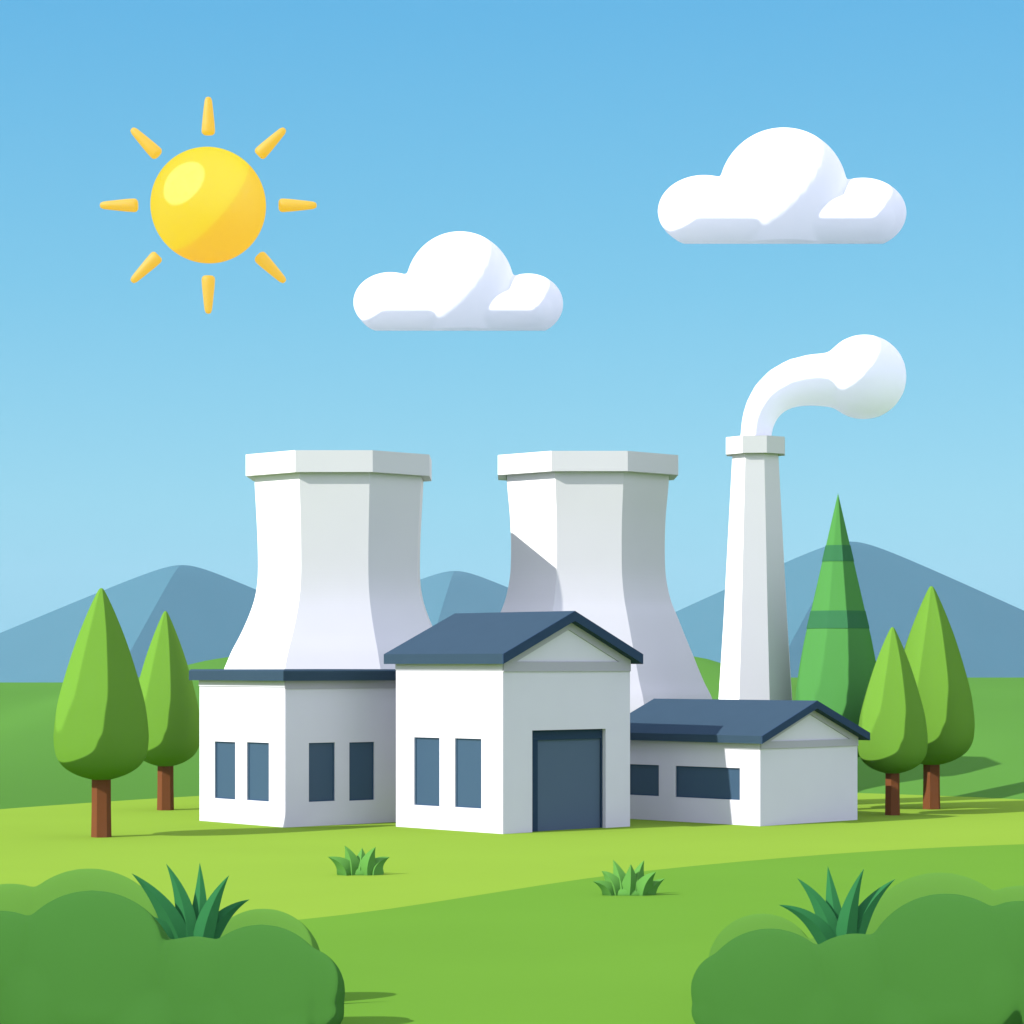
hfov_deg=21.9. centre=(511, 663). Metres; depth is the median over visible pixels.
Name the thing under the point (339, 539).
cooling tower
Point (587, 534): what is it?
cooling tower
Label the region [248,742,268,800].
window
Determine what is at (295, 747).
plant building
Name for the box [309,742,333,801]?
window
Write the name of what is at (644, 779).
window
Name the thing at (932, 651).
tree
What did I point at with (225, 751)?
window
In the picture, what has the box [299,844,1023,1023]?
meadow
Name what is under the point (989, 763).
hill
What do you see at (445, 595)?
mountain
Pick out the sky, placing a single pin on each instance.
(554, 133)
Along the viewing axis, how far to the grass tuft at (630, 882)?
68.64 m
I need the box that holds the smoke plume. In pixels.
[740,335,905,435]
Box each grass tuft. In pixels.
[329,846,388,875]
[593,860,663,895]
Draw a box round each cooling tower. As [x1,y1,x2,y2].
[224,450,431,668]
[498,451,711,712]
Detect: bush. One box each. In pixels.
[0,869,319,950]
[0,890,344,1023]
[691,894,1023,1023]
[709,873,1023,956]
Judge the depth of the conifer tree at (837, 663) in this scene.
107.95 m
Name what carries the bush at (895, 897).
on the meadow
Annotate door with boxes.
[532,729,602,831]
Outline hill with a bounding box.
[0,657,1023,808]
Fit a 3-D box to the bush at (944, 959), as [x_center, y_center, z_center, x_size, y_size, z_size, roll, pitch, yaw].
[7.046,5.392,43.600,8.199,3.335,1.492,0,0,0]
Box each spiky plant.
[133,864,249,938]
[780,868,894,943]
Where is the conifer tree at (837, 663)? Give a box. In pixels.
[795,495,875,757]
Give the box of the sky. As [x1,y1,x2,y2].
[0,0,1023,632]
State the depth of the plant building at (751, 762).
100.31 m
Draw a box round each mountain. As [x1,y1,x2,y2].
[0,565,255,681]
[420,571,507,625]
[676,541,1023,677]
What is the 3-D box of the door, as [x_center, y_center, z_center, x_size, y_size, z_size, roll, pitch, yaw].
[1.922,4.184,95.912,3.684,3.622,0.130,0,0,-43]
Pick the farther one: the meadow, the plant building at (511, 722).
the plant building at (511, 722)
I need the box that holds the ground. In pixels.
[0,793,1023,919]
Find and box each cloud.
[353,231,562,330]
[658,127,905,243]
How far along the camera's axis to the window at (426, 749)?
96.62 m
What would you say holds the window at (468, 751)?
in the plant building at (511, 722)
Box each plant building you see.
[189,669,395,826]
[384,611,642,833]
[630,699,869,825]
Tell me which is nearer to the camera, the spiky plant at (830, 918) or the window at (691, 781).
the spiky plant at (830, 918)
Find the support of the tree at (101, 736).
on the ground
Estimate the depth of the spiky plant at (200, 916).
45.34 m
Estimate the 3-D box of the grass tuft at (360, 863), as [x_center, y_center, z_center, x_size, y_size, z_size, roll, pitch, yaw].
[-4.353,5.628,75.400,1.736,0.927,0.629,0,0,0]
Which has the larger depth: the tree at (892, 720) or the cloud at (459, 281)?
the cloud at (459, 281)
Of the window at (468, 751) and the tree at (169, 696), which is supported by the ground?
the tree at (169, 696)
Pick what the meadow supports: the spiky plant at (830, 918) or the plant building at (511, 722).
the spiky plant at (830, 918)
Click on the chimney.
(755, 661)
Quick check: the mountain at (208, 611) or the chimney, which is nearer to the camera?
the chimney
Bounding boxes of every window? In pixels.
[216,741,234,798]
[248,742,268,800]
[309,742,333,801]
[349,742,373,800]
[415,737,438,805]
[456,738,480,807]
[630,764,658,795]
[676,766,739,799]
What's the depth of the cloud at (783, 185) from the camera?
4446.19 m
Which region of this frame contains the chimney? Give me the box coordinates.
[719,435,791,699]
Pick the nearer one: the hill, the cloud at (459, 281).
the hill
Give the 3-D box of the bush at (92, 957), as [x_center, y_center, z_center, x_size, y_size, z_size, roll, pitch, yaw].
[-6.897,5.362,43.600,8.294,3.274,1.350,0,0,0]
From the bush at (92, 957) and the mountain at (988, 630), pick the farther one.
the mountain at (988, 630)
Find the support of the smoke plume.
on the chimney

